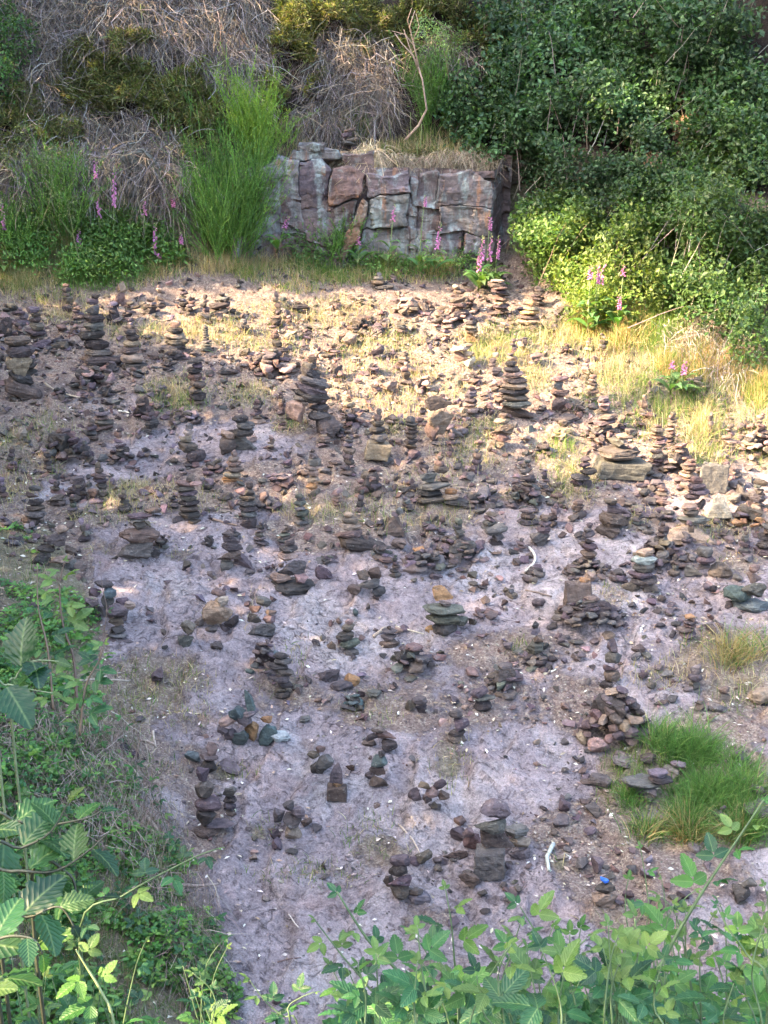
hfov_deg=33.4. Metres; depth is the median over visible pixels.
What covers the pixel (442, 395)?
stone cairn
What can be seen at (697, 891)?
bramble cane
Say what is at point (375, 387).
stone cairn
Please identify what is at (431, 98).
broom bush
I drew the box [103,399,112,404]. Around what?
loose stone
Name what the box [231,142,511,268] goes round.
cliff
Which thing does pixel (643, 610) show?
loose stone
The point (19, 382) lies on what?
stone cairn
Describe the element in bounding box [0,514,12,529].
stone cairn
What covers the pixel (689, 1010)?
bramble cane
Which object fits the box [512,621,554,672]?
stone cairn
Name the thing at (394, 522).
stone cairn
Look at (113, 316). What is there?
stone cairn
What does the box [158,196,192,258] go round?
foxglove
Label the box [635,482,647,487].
loose stone
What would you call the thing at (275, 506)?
loose stone
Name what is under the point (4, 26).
holly bush
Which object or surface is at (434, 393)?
stone cairn
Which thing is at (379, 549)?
stone cairn
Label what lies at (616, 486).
loose stone
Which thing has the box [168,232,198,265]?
foxglove
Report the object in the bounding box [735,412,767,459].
stone cairn
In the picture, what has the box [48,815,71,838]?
bramble shoot
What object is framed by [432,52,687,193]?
oak bush
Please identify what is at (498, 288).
stone cairn
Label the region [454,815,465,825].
loose stone
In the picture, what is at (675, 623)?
loose stone
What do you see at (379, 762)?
stone cairn
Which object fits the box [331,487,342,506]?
stone cairn
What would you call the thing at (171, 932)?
bramble shoot
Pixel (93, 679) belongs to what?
stick
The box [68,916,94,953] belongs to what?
bramble shoot
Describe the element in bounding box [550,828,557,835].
loose stone
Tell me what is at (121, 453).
stone cairn
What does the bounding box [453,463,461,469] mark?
loose stone
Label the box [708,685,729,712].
stone cairn
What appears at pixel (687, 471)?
stone cairn
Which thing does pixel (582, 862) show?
loose stone
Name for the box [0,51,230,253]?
dry heather stems
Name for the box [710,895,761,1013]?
bramble cane
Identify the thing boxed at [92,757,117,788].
bramble shoot
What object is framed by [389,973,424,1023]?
bramble cane
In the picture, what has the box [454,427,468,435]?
loose stone
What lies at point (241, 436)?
stone cairn
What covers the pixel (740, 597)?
stone cairn
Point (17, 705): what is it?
hazel shoot
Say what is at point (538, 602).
loose stone
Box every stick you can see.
[44,382,79,397]
[62,678,129,683]
[141,739,154,744]
[146,815,157,834]
[152,730,156,746]
[157,882,218,887]
[210,518,236,525]
[277,957,300,962]
[372,626,385,637]
[395,625,423,633]
[399,825,419,852]
[525,546,535,571]
[525,589,551,596]
[545,842,555,871]
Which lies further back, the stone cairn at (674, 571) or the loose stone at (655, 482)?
the loose stone at (655, 482)
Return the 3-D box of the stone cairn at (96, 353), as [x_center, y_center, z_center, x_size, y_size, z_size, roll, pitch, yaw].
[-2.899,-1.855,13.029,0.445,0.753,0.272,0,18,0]
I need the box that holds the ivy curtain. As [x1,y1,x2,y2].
[609,94,767,245]
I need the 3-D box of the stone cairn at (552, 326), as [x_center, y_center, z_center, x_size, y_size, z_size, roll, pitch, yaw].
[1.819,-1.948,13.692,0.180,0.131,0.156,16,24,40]
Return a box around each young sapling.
[17,563,75,709]
[31,555,102,709]
[60,637,116,735]
[96,562,113,657]
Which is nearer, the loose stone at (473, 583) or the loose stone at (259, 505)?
the loose stone at (473, 583)
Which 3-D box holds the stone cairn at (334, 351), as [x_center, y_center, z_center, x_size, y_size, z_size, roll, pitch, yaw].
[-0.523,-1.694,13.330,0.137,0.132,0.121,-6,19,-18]
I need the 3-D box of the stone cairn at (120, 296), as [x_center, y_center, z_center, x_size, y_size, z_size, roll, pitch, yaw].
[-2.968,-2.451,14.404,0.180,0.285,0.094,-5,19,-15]
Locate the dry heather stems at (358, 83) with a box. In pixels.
[272,4,504,153]
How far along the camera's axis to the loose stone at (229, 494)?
11.09 m
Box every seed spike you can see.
[224,43,227,91]
[418,124,422,153]
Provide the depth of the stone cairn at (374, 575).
10.02 m
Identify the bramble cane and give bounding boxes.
[0,960,31,1023]
[5,956,25,1021]
[13,969,67,1023]
[20,966,61,1023]
[27,990,39,1019]
[39,950,77,1023]
[54,845,224,1008]
[55,967,84,1023]
[56,933,142,1023]
[68,938,91,1023]
[72,968,103,1023]
[86,980,105,1023]
[95,995,109,1023]
[103,967,122,1023]
[107,936,150,1022]
[118,1000,141,1023]
[127,964,167,1023]
[140,989,162,1023]
[175,958,223,1023]
[176,947,213,1019]
[180,989,204,1023]
[184,969,218,1023]
[191,942,237,1023]
[193,964,214,1023]
[197,935,232,1023]
[212,978,225,1016]
[239,973,298,1023]
[264,973,319,1023]
[307,915,386,995]
[318,942,400,1023]
[320,957,367,1023]
[326,957,399,1023]
[327,882,456,1023]
[329,936,418,1023]
[331,967,381,1023]
[361,1014,402,1023]
[375,951,445,1023]
[382,915,450,1023]
[385,1000,442,1023]
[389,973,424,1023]
[400,925,451,1023]
[404,924,489,1014]
[408,942,478,1023]
[409,950,459,1023]
[413,879,487,1023]
[441,937,516,1023]
[444,951,528,1023]
[452,939,534,1023]
[459,927,543,1023]
[485,955,545,1023]
[490,930,586,1023]
[490,945,531,1023]
[499,954,541,1008]
[501,916,526,963]
[505,890,580,1022]
[507,929,605,1015]
[515,938,557,1023]
[515,963,591,1023]
[529,918,567,995]
[540,919,612,1023]
[541,914,595,1023]
[542,981,592,1023]
[554,980,624,1023]
[573,924,651,1023]
[579,913,653,1023]
[583,928,655,1023]
[585,933,652,1023]
[585,945,620,1021]
[598,899,685,1023]
[608,934,656,1022]
[617,944,679,1023]
[620,994,665,1020]
[623,870,651,1023]
[629,795,767,1014]
[632,907,696,1023]
[636,841,675,1023]
[637,897,696,1023]
[649,873,686,1017]
[650,891,711,1022]
[656,915,672,995]
[658,888,704,1014]
[659,948,707,1023]
[662,919,722,1023]
[667,900,701,1023]
[674,929,734,1022]
[680,910,723,1023]
[701,964,748,1023]
[702,899,767,1023]
[709,932,766,1023]
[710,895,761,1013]
[724,912,767,1023]
[736,912,767,991]
[737,951,767,1015]
[754,878,767,1023]
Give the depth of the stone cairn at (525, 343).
13.38 m
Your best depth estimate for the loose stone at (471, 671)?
9.32 m
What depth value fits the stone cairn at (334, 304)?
14.35 m
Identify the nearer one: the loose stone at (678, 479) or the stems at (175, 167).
the loose stone at (678, 479)
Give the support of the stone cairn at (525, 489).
on the ground at (260, 792)
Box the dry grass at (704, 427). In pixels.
[0,283,767,932]
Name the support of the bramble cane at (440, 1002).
on the ground at (260, 792)
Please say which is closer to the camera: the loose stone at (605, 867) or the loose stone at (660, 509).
the loose stone at (605, 867)
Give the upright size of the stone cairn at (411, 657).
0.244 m
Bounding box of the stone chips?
[0,264,767,1023]
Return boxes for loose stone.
[16,427,27,439]
[20,601,44,608]
[27,539,37,542]
[51,337,61,342]
[56,324,66,330]
[97,454,107,461]
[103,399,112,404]
[111,399,120,404]
[125,465,134,468]
[134,386,144,392]
[137,451,145,456]
[147,351,158,359]
[150,666,162,681]
[154,402,164,409]
[156,385,166,389]
[169,458,177,462]
[184,462,191,467]
[204,507,215,511]
[210,641,222,649]
[218,367,229,374]
[219,497,229,500]
[222,492,233,497]
[228,500,234,508]
[229,369,237,373]
[239,363,248,366]
[241,348,249,355]
[246,352,260,357]
[249,363,254,369]
[253,372,263,375]
[256,502,265,507]
[258,478,265,482]
[259,491,268,500]
[264,372,273,378]
[265,498,271,506]
[272,501,282,509]
[272,837,281,849]
[282,352,292,357]
[293,684,302,688]
[299,715,309,722]
[301,469,308,475]
[319,467,329,473]
[321,353,332,357]
[323,345,332,351]
[324,555,337,559]
[331,460,341,464]
[335,331,346,336]
[342,332,356,345]
[353,608,357,615]
[364,520,375,526]
[365,688,381,696]
[377,529,385,535]
[378,344,384,353]
[379,556,393,562]
[382,380,397,391]
[391,538,406,548]
[399,487,410,490]
[409,484,417,490]
[412,546,423,550]
[426,524,436,530]
[430,514,438,520]
[432,856,441,862]
[437,306,448,309]
[437,528,445,532]
[441,858,447,864]
[446,423,454,429]
[450,826,464,840]
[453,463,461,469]
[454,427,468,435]
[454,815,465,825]
[458,870,480,888]
[465,471,474,480]
[466,666,478,676]
[468,581,477,585]
[477,889,487,895]
[480,908,490,914]
[484,502,495,509]
[486,478,494,483]
[493,397,503,402]
[500,881,507,888]
[501,691,517,699]
[513,884,522,891]
[522,434,530,440]
[529,577,537,583]
[532,598,545,606]
[533,739,540,744]
[540,806,548,810]
[543,487,553,492]
[543,642,548,649]
[546,501,555,504]
[547,656,557,661]
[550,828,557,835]
[551,492,562,497]
[552,813,568,826]
[553,481,563,487]
[554,413,579,422]
[556,637,564,643]
[558,419,568,425]
[558,797,570,811]
[561,738,568,744]
[562,845,570,851]
[564,403,572,408]
[568,514,579,519]
[574,531,582,537]
[575,857,588,868]
[578,756,584,763]
[580,779,589,783]
[582,773,589,778]
[583,826,596,835]
[585,571,595,581]
[585,802,599,817]
[588,403,597,409]
[589,772,611,787]
[591,855,603,872]
[602,864,609,869]
[608,575,618,581]
[611,753,634,767]
[612,483,620,488]
[615,899,623,904]
[617,424,625,429]
[622,500,632,505]
[628,847,635,853]
[631,504,643,508]
[631,644,645,652]
[631,652,640,660]
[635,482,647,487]
[636,526,646,529]
[638,430,648,435]
[639,488,649,496]
[639,753,655,764]
[639,868,656,877]
[640,523,650,527]
[640,607,648,613]
[641,500,652,504]
[642,496,656,504]
[642,510,652,517]
[642,529,653,534]
[646,682,655,688]
[647,485,655,491]
[650,479,663,485]
[652,474,663,478]
[652,507,664,512]
[652,606,661,613]
[654,664,661,670]
[655,513,662,520]
[655,622,665,626]
[656,500,670,504]
[657,700,667,703]
[658,466,670,472]
[658,595,666,600]
[661,670,673,677]
[665,607,672,613]
[666,695,677,702]
[667,602,675,606]
[671,621,681,626]
[673,476,685,483]
[676,890,690,898]
[679,482,688,488]
[683,686,693,691]
[687,841,699,853]
[688,554,697,560]
[703,582,711,589]
[707,625,716,632]
[709,585,716,591]
[715,621,723,627]
[722,535,734,543]
[728,480,737,488]
[728,492,741,503]
[732,573,742,580]
[734,484,745,492]
[737,422,745,430]
[737,479,745,485]
[740,417,750,423]
[741,493,749,501]
[743,555,752,561]
[746,423,753,428]
[747,489,764,495]
[753,479,767,485]
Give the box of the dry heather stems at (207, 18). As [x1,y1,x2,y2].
[0,0,322,143]
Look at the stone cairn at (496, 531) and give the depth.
10.56 m
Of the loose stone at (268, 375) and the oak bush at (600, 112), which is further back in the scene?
the oak bush at (600, 112)
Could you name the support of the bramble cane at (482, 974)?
on the ground at (260, 792)
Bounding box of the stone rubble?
[0,257,767,1004]
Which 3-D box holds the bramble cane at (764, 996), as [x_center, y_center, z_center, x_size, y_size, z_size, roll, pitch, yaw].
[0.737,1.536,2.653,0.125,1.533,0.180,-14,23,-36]
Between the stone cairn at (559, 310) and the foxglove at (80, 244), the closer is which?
the stone cairn at (559, 310)
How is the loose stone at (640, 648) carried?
on the ground at (260, 792)
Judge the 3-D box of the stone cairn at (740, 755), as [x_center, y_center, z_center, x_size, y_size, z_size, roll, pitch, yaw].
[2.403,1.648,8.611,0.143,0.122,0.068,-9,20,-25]
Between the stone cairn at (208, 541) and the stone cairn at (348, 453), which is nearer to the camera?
the stone cairn at (208, 541)
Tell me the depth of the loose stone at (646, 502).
11.13 m
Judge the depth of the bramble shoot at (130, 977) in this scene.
6.72 m
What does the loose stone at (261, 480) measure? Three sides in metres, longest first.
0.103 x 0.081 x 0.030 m
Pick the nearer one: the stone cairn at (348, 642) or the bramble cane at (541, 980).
the bramble cane at (541, 980)
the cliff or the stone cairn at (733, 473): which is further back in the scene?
the cliff
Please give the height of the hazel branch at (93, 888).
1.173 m
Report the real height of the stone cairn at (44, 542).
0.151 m
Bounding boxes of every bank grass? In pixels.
[0,189,478,301]
[563,283,767,408]
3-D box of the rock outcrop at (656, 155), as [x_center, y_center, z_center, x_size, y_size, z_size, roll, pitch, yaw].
[3.022,-3.858,14.348,0.345,0.391,0.543,0,18,0]
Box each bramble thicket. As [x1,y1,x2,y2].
[503,180,687,292]
[546,201,686,334]
[585,140,767,374]
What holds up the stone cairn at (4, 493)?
on the ground at (260, 792)
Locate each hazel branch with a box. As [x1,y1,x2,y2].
[0,786,84,1023]
[0,795,118,1023]
[0,824,118,939]
[0,874,94,958]
[0,897,50,995]
[30,860,120,1023]
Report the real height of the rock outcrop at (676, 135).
0.356 m
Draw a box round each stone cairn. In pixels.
[0,312,17,337]
[0,352,8,363]
[0,477,9,502]
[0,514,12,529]
[2,302,18,314]
[3,536,26,546]
[4,336,42,399]
[6,446,18,470]
[13,307,28,325]
[20,521,40,533]
[21,485,46,524]
[24,306,50,348]
[26,355,37,374]
[30,520,87,571]
[40,428,87,463]
[40,451,57,477]
[40,534,50,552]
[46,481,65,506]
[51,339,74,350]
[51,387,72,400]
[60,472,76,481]
[61,283,73,311]
[65,366,115,397]
[65,475,90,502]
[66,326,79,336]
[67,494,82,519]
[71,302,83,323]
[78,293,121,366]
[78,517,90,541]
[79,376,88,401]
[80,440,93,466]
[81,580,135,620]
[83,419,98,440]
[87,461,108,503]
[94,407,113,431]
[97,385,115,401]
[100,361,118,373]
[105,301,124,325]
[107,603,132,642]
[108,427,136,469]
[111,506,161,559]
[115,281,128,305]
[117,485,131,512]
[120,329,147,369]
[122,302,135,322]
[122,367,143,377]
[124,318,138,334]
[130,395,154,417]
[138,485,163,497]
[141,406,158,433]
[142,298,157,314]
[144,387,170,399]
[153,535,168,552]
[154,348,190,364]
[155,285,165,307]
[158,320,192,354]
[162,356,174,370]
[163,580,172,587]
[166,495,178,508]
[172,474,201,524]
[176,287,188,313]
[177,620,195,647]
[178,422,205,462]
[180,410,201,423]
[184,296,196,315]
[184,742,239,774]
[187,357,206,404]
[191,766,234,838]
[193,292,245,322]
[194,589,238,632]
[199,294,210,322]
[200,324,211,351]
[201,478,216,492]
[201,535,216,548]
[202,458,225,475]
[217,530,254,571]
[217,689,290,745]
[219,415,256,454]
[222,450,244,482]
[223,786,236,816]
[227,526,240,542]
[234,313,250,335]
[234,482,257,528]
[241,349,300,379]
[245,639,278,681]
[247,596,276,636]
[250,399,265,424]
[254,521,268,545]
[263,434,277,451]
[266,315,284,327]
[267,652,293,698]
[269,329,289,354]
[269,472,296,491]
[270,308,291,318]
[270,538,332,596]
[270,800,311,839]
[271,291,280,313]
[274,392,285,410]
[275,399,287,429]
[277,525,291,544]
[283,355,344,436]
[284,315,298,339]
[287,301,310,313]
[292,493,308,525]
[300,331,312,339]
[300,354,321,373]
[303,449,321,498]
[304,403,316,413]
[307,745,333,773]
[316,431,330,446]
[316,554,338,564]
[318,669,359,690]
[324,299,344,310]
[327,763,346,801]
[329,343,340,355]
[329,358,345,381]
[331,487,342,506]
[333,512,396,551]
[335,428,356,440]
[336,618,359,655]
[340,127,358,154]
[340,435,355,475]
[340,694,364,710]
[341,408,363,428]
[342,389,354,410]
[346,315,369,332]
[347,566,385,596]
[352,354,360,364]
[354,467,386,497]
[354,489,365,512]
[355,294,364,306]
[361,322,384,335]
[361,726,397,752]
[364,362,382,378]
[364,408,391,464]
[365,750,388,786]
[369,382,380,394]
[370,272,393,289]
[370,342,381,359]
[371,544,392,559]
[379,318,392,328]
[379,626,399,647]
[382,414,400,429]
[383,507,404,536]
[385,642,435,682]
[388,273,396,282]
[388,348,397,360]
[388,555,401,577]
[388,854,411,899]
[389,297,434,319]
[395,321,408,336]
[395,351,420,372]
[398,362,412,389]
[401,547,446,579]
[402,496,413,511]
[404,416,420,458]
[405,695,427,712]
[408,779,449,809]
[409,887,430,903]
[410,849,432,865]
[413,375,435,396]
[415,407,426,425]
[416,456,468,505]
[418,457,428,474]
[421,394,446,405]
[422,517,429,529]
[422,585,468,635]
[424,395,463,445]
[425,518,489,572]
[427,392,443,415]
[431,314,454,326]
[438,709,469,743]
[440,284,476,328]
[440,326,452,342]
[443,827,480,859]
[446,343,475,369]
[446,429,455,457]
[457,386,484,420]
[459,408,470,430]
[461,372,483,386]
[461,486,502,512]
[462,320,479,344]
[463,296,479,312]
[467,449,486,475]
[470,686,495,711]
[473,607,500,619]
[473,798,513,881]
[481,511,497,529]
[484,662,522,696]
[485,523,507,545]
[486,279,510,316]
[486,393,494,420]
[487,378,506,387]
[488,347,501,374]
[490,322,511,338]
[490,413,513,448]
[499,361,536,417]
[504,460,544,512]
[504,823,530,859]
[505,584,517,598]
[507,338,518,364]
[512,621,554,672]
[515,297,542,331]
[515,337,530,350]
[515,461,532,473]
[516,538,525,551]
[517,507,538,525]
[522,564,544,581]
[528,352,542,365]
[529,514,551,545]
[531,286,544,305]
[533,403,549,413]
[534,441,552,460]
[537,469,549,491]
[546,594,628,643]
[547,324,561,333]
[549,503,560,527]
[550,372,568,410]
[551,305,574,324]
[551,429,569,441]
[555,343,574,354]
[561,522,611,581]
[563,577,591,613]
[570,448,596,494]
[571,499,586,518]
[573,401,589,417]
[576,686,658,756]
[578,534,586,546]
[579,396,623,446]
[580,358,589,380]
[583,338,592,350]
[587,374,598,401]
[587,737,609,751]
[589,436,607,450]
[591,876,633,907]
[592,428,651,481]
[595,333,608,357]
[595,498,630,538]
[599,638,621,688]
[606,568,627,582]
[621,548,658,591]
[622,768,672,802]
[628,394,657,421]
[630,521,687,573]
[632,507,645,524]
[645,381,653,399]
[648,424,667,465]
[653,484,667,499]
[657,443,691,476]
[661,510,676,521]
[662,760,685,778]
[664,412,676,446]
[667,476,714,544]
[667,554,679,576]
[675,613,696,638]
[678,459,695,480]
[681,520,693,548]
[684,376,710,396]
[684,546,732,578]
[687,663,702,695]
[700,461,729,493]
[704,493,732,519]
[706,411,713,439]
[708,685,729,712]
[712,528,728,538]
[712,805,726,823]
[721,423,736,452]
[723,455,730,466]
[723,564,767,612]
[726,484,767,533]
[728,466,740,480]
[731,877,757,903]
[733,750,747,763]
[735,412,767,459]
[738,526,749,551]
[741,798,767,819]
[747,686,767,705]
[749,783,764,796]
[753,517,767,556]
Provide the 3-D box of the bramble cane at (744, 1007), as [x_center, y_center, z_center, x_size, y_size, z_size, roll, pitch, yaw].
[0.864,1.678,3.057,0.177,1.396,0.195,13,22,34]
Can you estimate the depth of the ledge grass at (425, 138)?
15.57 m
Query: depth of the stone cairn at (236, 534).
10.67 m
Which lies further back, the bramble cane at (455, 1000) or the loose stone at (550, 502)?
the loose stone at (550, 502)
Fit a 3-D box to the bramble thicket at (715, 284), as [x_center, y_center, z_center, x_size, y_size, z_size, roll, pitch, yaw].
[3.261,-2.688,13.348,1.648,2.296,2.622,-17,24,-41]
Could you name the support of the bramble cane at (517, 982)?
on the ground at (260, 792)
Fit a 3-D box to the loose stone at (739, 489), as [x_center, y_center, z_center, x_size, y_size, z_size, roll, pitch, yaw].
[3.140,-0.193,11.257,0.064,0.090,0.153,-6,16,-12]
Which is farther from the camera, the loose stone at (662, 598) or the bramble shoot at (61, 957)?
the loose stone at (662, 598)
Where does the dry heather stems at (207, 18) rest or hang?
on the ground at (260, 792)
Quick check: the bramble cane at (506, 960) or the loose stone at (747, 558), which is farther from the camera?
the loose stone at (747, 558)
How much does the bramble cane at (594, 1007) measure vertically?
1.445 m
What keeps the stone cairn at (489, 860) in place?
on the ground at (260, 792)
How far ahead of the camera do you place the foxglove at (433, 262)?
14.88 m
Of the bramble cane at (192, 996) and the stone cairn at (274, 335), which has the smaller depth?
the bramble cane at (192, 996)
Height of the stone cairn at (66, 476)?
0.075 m
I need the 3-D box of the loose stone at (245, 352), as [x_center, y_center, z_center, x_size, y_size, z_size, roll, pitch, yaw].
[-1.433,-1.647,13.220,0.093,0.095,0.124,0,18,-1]
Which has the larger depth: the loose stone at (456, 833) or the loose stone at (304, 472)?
the loose stone at (304, 472)
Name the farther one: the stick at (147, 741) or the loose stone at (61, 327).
the loose stone at (61, 327)
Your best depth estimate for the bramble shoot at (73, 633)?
9.03 m
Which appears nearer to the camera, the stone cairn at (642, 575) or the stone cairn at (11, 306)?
the stone cairn at (642, 575)
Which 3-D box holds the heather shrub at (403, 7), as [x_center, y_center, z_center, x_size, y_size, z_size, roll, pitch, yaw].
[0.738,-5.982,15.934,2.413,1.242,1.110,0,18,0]
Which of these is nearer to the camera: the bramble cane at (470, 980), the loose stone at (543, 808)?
the bramble cane at (470, 980)
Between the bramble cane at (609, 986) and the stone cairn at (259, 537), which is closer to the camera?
the bramble cane at (609, 986)
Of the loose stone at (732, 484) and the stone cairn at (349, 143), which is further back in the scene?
the stone cairn at (349, 143)
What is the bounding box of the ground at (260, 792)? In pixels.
[0,0,767,1023]
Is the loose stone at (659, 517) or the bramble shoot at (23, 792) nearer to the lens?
the bramble shoot at (23, 792)
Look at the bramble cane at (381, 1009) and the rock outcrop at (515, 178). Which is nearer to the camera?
the bramble cane at (381, 1009)
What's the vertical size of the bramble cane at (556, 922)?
1.476 m
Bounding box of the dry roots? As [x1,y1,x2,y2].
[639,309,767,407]
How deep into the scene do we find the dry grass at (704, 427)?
12.39 m
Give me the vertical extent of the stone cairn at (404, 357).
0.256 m
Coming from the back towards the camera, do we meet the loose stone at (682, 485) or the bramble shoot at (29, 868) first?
the loose stone at (682, 485)
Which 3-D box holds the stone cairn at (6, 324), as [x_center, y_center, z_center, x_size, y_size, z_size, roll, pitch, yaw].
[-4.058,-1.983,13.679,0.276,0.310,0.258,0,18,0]
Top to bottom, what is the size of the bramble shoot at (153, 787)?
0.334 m
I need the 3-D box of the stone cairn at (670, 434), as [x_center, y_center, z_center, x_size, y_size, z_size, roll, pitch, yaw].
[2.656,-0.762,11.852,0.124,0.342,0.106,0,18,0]
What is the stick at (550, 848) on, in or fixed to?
on the ground at (260, 792)
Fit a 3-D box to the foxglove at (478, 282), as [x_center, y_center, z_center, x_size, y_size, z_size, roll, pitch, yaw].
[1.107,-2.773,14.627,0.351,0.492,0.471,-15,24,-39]
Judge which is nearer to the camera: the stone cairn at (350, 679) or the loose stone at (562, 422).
the stone cairn at (350, 679)
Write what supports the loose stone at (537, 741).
on the ground at (260, 792)
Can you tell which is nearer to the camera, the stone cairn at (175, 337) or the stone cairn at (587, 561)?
the stone cairn at (587, 561)
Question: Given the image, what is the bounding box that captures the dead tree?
[393,8,427,139]
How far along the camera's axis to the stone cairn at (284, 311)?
14.06 m
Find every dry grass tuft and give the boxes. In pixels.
[326,141,517,182]
[335,133,402,197]
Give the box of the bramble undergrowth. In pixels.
[322,966,767,1023]
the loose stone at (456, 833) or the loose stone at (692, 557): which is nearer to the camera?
the loose stone at (456, 833)
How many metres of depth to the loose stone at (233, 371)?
12.91 m
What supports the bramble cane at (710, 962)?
on the ground at (260, 792)
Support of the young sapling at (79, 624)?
on the ground at (260, 792)
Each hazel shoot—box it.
[0,617,70,1023]
[0,665,64,1023]
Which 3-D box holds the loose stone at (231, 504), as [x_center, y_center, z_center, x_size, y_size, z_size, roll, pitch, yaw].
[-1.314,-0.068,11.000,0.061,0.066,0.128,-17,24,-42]
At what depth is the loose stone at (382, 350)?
13.30 m
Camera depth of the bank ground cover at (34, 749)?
7.54 m
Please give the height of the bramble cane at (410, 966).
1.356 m
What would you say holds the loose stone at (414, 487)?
on the ground at (260, 792)
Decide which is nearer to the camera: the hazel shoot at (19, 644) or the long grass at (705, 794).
the hazel shoot at (19, 644)
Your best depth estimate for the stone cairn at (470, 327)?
13.44 m
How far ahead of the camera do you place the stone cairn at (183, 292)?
14.19 m
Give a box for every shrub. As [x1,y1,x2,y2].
[0,77,87,171]
[1,115,92,276]
[43,24,236,163]
[254,0,375,132]
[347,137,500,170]
[349,0,536,72]
[401,9,476,134]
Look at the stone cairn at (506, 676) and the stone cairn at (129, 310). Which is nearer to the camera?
the stone cairn at (506, 676)
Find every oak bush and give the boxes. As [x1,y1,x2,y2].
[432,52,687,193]
[455,0,714,141]
[627,0,767,167]
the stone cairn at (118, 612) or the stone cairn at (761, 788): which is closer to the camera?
the stone cairn at (761, 788)
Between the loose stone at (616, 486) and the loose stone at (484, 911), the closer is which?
the loose stone at (484, 911)
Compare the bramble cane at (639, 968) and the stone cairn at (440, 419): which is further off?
the stone cairn at (440, 419)
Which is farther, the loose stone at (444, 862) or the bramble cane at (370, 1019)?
the loose stone at (444, 862)
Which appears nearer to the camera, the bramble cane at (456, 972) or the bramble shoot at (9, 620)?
the bramble cane at (456, 972)
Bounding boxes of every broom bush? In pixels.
[0,171,55,252]
[9,108,125,237]
[149,91,297,264]
[160,41,319,170]
[173,83,294,230]
[308,209,378,265]
[383,30,466,132]
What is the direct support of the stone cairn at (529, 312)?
on the ground at (260, 792)
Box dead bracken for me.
[0,658,257,1021]
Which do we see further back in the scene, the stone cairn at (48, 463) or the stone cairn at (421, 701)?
the stone cairn at (48, 463)
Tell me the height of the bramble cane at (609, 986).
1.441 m
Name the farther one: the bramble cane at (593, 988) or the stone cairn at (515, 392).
the stone cairn at (515, 392)
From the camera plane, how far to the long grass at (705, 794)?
8.35 m
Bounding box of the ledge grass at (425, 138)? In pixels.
[272,100,487,163]
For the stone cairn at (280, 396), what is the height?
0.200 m
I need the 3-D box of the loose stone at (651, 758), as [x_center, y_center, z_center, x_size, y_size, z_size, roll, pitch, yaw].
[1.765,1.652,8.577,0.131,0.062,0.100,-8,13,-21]
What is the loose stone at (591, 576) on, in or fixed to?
on the ground at (260, 792)
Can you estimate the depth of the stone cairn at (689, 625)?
9.51 m
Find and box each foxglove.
[0,199,29,273]
[67,228,101,264]
[83,158,117,263]
[90,197,116,268]
[102,166,129,267]
[136,198,165,263]
[140,223,177,264]
[151,245,190,268]
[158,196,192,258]
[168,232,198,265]
[264,216,293,252]
[344,234,379,266]
[376,204,407,266]
[404,195,439,271]
[425,222,457,271]
[462,236,503,288]
[463,249,498,290]
[472,233,510,288]
[475,214,505,284]
[484,236,512,286]
[566,265,610,332]
[573,257,608,327]
[578,261,611,329]
[601,294,644,327]
[604,263,638,325]
[650,359,701,394]
[660,358,704,394]
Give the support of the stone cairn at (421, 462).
on the ground at (260, 792)
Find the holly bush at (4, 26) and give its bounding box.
[0,0,44,107]
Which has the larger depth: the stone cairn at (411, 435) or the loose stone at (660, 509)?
the stone cairn at (411, 435)
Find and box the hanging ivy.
[513,109,680,254]
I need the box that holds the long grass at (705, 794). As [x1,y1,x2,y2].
[596,613,767,850]
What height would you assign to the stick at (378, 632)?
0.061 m
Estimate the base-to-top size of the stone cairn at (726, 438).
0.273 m
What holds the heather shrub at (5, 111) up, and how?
on the ground at (260, 792)
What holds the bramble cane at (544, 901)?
on the ground at (260, 792)
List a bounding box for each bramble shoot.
[0,647,10,665]
[4,603,20,639]
[4,751,15,782]
[8,787,33,816]
[12,766,40,794]
[18,847,38,881]
[40,755,60,788]
[42,767,67,794]
[44,714,61,739]
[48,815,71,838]
[49,857,71,874]
[56,586,75,629]
[56,663,78,691]
[56,806,74,825]
[59,937,82,966]
[60,826,88,873]
[63,714,86,757]
[65,859,90,892]
[66,604,90,651]
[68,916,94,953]
[72,958,106,995]
[77,677,88,710]
[77,692,90,729]
[80,749,96,787]
[86,717,110,751]
[88,625,100,668]
[90,946,105,975]
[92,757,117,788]
[107,842,120,867]
[108,946,128,992]
[113,868,131,909]
[115,708,132,752]
[117,873,145,918]
[118,750,145,790]
[123,905,155,944]
[124,963,140,1003]
[129,849,146,880]
[141,942,164,983]
[142,765,164,808]
[154,787,175,838]
[156,831,181,863]
[160,924,175,952]
[161,849,173,875]
[170,935,193,988]
[174,902,190,927]
[187,923,211,966]
[198,946,223,991]
[205,908,226,943]
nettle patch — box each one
[0,188,191,290]
[262,222,495,279]
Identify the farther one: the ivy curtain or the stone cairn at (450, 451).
the ivy curtain
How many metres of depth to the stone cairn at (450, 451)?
11.60 m
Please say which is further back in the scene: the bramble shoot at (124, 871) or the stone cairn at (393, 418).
the stone cairn at (393, 418)
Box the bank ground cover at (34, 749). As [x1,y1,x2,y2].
[0,521,243,1023]
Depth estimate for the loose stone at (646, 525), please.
10.76 m
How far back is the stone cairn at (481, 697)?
8.97 m
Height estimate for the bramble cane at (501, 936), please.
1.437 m

